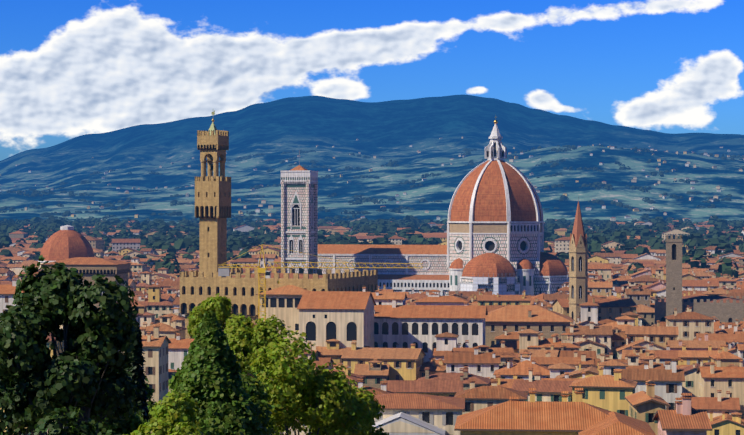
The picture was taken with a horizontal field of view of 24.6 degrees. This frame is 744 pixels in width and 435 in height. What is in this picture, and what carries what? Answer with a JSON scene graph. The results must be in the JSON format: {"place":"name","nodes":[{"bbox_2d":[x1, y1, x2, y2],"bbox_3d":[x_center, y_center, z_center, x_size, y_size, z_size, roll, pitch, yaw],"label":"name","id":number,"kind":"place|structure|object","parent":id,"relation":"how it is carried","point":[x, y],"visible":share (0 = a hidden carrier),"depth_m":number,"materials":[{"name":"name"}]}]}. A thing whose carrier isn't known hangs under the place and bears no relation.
{"place":"outdoors","nodes":[
{"label":"outdoors","id":0,"kind":"place"},
{"bbox_2d":[0,95,743,222],"bbox_3d":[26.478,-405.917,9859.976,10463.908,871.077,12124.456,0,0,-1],"label":"hills","id":1,"kind":"structure","parent":0,"point":[384,132],"depth_m":7289.71,"materials":[{"name":"green plant"}]},
{"bbox_2d":[0,145,743,278],"bbox_3d":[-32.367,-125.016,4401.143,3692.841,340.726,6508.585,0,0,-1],"label":"trees","id":2,"kind":"object","parent":1,"relation":"on","point":[604,231],"visible":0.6,"depth_m":2948.79,"materials":[{"name":"green plant"}]},
{"bbox_2d":[0,136,743,220],"bbox_3d":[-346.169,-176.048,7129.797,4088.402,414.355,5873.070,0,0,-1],"label":"distant houses","id":3,"kind":"structure","parent":1,"relation":"on","point":[241,213],"depth_m":5598.35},
{"bbox_2d":[0,0,743,160],"label":"sky","id":4,"kind":"structure","parent":0,"point":[69,69],"materials":[{"name":"blue"}]},
{"bbox_3d":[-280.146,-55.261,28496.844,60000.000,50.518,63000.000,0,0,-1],"label":"ground","id":5,"kind":"structure","parent":0,"visible":0},
{"bbox_2d":[10,225,93,274],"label":"dome","id":6,"kind":"structure","parent":5,"relation":"on","point":[65,242],"depth_m":1203.07,"materials":[{"name":"tile"}]},
{"bbox_2d":[0,255,139,434],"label":"oak tree","id":7,"kind":"object","parent":5,"relation":"on","point":[37,380],"visible":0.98,"depth_m":75.56,"materials":[{"name":"green plant"}]},
{"bbox_2d":[33,405,120,434],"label":"tree","id":8,"kind":"object","parent":5,"relation":"on","point":[45,422],"visible":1,"depth_m":67.55,"materials":[{"name":"green plant"}]},
{"bbox_2d":[40,257,130,307],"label":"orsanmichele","id":9,"kind":"structure","parent":5,"relation":"on","point":[90,267],"depth_m":714.98,"materials":[{"name":"stone"}]},
{"bbox_2d":[47,393,150,434],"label":"tree","id":10,"kind":"object","parent":5,"relation":"on","point":[134,423],"visible":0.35,"depth_m":93.15,"materials":[{"name":"green plant"}]},
{"bbox_2d":[99,367,156,421],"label":"tree","id":11,"kind":"object","parent":5,"relation":"on","point":[150,392],"visible":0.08,"depth_m":117.75,"materials":[{"name":"green plant"}]},
{"bbox_2d":[123,319,149,432],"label":"cypress tree","id":12,"kind":"object","parent":5,"relation":"on","point":[135,371],"visible":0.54,"depth_m":99.82,"materials":[{"name":"green plant"}]},
{"bbox_2d":[123,389,213,434],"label":"tree","id":13,"kind":"object","parent":5,"relation":"on","point":[170,420],"visible":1,"depth_m":85.72,"materials":[{"name":"green plant"}]},
{"bbox_2d":[187,293,233,339],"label":"tree","id":14,"kind":"object","parent":5,"relation":"on","point":[220,306],"visible":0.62,"depth_m":182.32,"materials":[{"name":"green plant"}]},
{"bbox_2d":[164,310,262,434],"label":"conifer tree","id":15,"kind":"object","parent":5,"relation":"on","point":[209,380],"visible":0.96,"depth_m":92.94,"materials":[{"name":"green plant"}]},
{"bbox_2d":[168,368,275,434],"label":"tree","id":16,"kind":"object","parent":5,"relation":"on","point":[252,388],"visible":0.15,"depth_m":117.04,"materials":[{"name":"green plant"}]},
{"bbox_2d":[224,313,290,384],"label":"tree","id":17,"kind":"object","parent":5,"relation":"on","point":[245,337],"visible":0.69,"depth_m":145.88,"materials":[{"name":"green plant"}]},
{"bbox_2d":[180,110,377,338],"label":"palace","id":18,"kind":"structure","parent":5,"relation":"on","point":[238,287],"depth_m":560.22,"materials":[{"name":"stone"}]},
{"bbox_2d":[280,150,317,273],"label":"campanile","id":19,"kind":"structure","parent":5,"relation":"on","point":[299,208],"depth_m":943.27,"materials":[{"name":"stone"}]},
{"bbox_2d":[250,326,369,434],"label":"tree","id":20,"kind":"object","parent":5,"relation":"on","point":[319,399],"visible":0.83,"depth_m":124.44,"materials":[{"name":"green plant"}]},
{"bbox_2d":[218,244,422,318],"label":"tower crane","id":21,"kind":"object","parent":5,"relation":"on","point":[224,271],"visible":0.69,"depth_m":467.19,"materials":[{"name":"yellow metal"}]},
{"bbox_2d":[307,385,388,434],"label":"tree","id":22,"kind":"object","parent":5,"relation":"on","point":[367,405],"visible":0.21,"depth_m":130.86,"materials":[{"name":"green plant"}]},
{"bbox_2d":[0,256,743,434],"bbox_3d":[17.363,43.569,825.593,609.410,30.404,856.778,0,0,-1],"label":"city","id":23,"kind":"object","parent":5,"relation":"on","point":[713,383],"visible":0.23,"depth_m":518.36,"materials":[{"name":"orange tile"}]},
{"bbox_2d":[0,276,743,434],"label":"buildings","id":24,"kind":"structure","parent":5,"relation":"on","point":[645,401],"depth_m":442.22,"materials":[{"name":"orange tile"}]},
{"bbox_2d":[0,218,743,272],"bbox_3d":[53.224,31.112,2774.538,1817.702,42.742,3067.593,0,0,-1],"label":"city","id":25,"kind":"object","parent":5,"relation":"on","point":[616,260],"visible":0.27,"depth_m":1714.64,"materials":[{"name":"orange tile"}]},
{"bbox_2d":[318,120,568,295],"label":"cathedral","id":26,"kind":"structure","parent":5,"relation":"on","point":[495,224],"depth_m":957.75,"materials":[{"name":"stone"}]},
{"bbox_2d":[457,273,520,294],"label":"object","id":27,"kind":"object","parent":26,"relation":"attached to","point":[501,289],"visible":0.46,"depth_m":933.12,"materials":[{"name":"white stone"}]},
{"bbox_2d":[551,196,637,323],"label":"church bell tower","id":28,"kind":"structure","parent":5,"relation":"on","point":[608,308],"depth_m":670.02,"materials":[{"name":"stone"}]},
{"bbox_2d":[655,235,743,324],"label":"tower","id":29,"kind":"structure","parent":5,"relation":"on","point":[725,309],"depth_m":686.79,"materials":[{"name":"stone"}]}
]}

